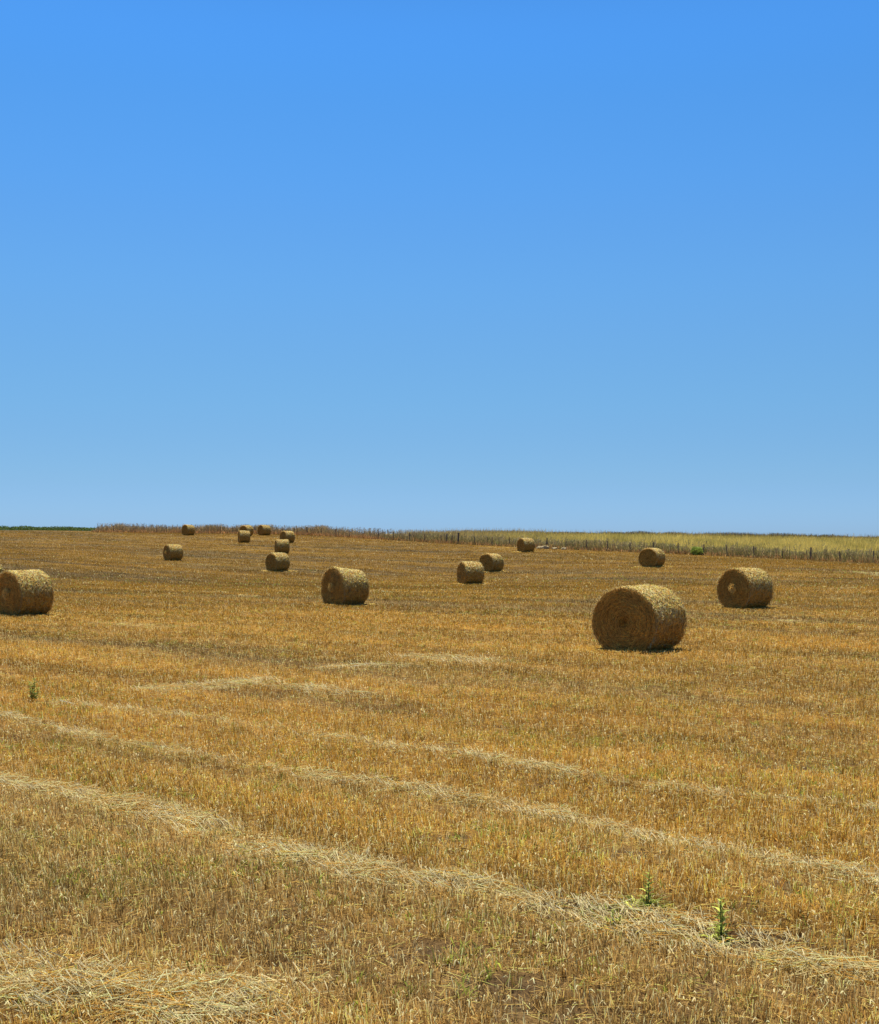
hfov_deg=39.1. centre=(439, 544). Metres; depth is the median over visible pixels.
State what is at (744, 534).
crest weeds
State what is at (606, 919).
green weed
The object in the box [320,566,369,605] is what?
straw bale
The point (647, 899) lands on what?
green weed
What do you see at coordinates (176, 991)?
loose straw
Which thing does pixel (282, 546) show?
straw bale
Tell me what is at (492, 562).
straw bale
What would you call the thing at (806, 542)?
tall grass
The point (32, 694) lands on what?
green weed
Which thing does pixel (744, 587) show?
straw bale
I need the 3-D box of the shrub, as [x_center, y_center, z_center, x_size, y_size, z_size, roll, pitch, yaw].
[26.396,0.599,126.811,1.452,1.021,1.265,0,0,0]
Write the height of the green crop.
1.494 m
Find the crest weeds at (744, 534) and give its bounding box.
[546,530,876,537]
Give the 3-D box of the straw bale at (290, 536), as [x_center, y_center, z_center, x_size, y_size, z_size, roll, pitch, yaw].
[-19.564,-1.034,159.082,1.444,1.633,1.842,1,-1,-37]
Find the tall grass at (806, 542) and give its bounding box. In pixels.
[385,527,878,558]
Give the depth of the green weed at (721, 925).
7.54 m
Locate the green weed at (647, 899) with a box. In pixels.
[618,871,676,910]
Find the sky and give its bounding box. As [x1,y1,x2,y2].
[0,0,878,536]
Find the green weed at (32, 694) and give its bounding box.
[26,678,40,700]
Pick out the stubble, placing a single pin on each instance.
(320, 902)
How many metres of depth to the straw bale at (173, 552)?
117.07 m
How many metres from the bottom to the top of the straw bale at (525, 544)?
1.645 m
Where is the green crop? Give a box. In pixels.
[0,525,95,530]
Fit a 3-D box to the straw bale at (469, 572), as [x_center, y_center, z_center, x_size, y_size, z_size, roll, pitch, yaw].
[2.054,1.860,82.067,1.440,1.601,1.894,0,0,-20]
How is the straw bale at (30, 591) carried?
on the ground at (500, 978)
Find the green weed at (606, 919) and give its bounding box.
[595,909,643,931]
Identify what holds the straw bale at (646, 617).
on the ground at (500, 978)
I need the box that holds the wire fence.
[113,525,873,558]
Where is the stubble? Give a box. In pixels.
[0,530,878,1023]
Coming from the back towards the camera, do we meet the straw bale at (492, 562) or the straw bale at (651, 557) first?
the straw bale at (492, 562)
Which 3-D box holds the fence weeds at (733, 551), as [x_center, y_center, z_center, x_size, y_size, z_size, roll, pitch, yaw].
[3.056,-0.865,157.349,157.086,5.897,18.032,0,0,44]
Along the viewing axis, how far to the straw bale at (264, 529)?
179.71 m
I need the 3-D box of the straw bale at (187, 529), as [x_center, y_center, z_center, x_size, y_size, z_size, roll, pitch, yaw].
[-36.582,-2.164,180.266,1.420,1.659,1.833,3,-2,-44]
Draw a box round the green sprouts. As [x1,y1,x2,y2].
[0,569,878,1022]
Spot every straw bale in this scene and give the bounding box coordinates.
[0,568,54,615]
[163,544,183,559]
[181,524,194,534]
[238,530,249,542]
[239,525,253,535]
[257,525,270,534]
[265,552,289,570]
[274,539,289,553]
[279,531,295,542]
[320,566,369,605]
[456,561,484,583]
[478,553,504,571]
[516,538,535,551]
[589,583,688,652]
[638,548,665,566]
[716,567,773,608]
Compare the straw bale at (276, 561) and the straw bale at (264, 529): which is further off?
the straw bale at (264, 529)
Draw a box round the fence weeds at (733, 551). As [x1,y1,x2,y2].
[92,522,878,562]
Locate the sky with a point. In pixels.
(396, 265)
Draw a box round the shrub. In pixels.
[690,546,702,554]
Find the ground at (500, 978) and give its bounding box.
[0,530,878,1023]
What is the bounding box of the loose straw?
[0,551,878,1023]
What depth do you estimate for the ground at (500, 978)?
13.56 m
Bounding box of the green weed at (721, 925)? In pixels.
[690,898,749,943]
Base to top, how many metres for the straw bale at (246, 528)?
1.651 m
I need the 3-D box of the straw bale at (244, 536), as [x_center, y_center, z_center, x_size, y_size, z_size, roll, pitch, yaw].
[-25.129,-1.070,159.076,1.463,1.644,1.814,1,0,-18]

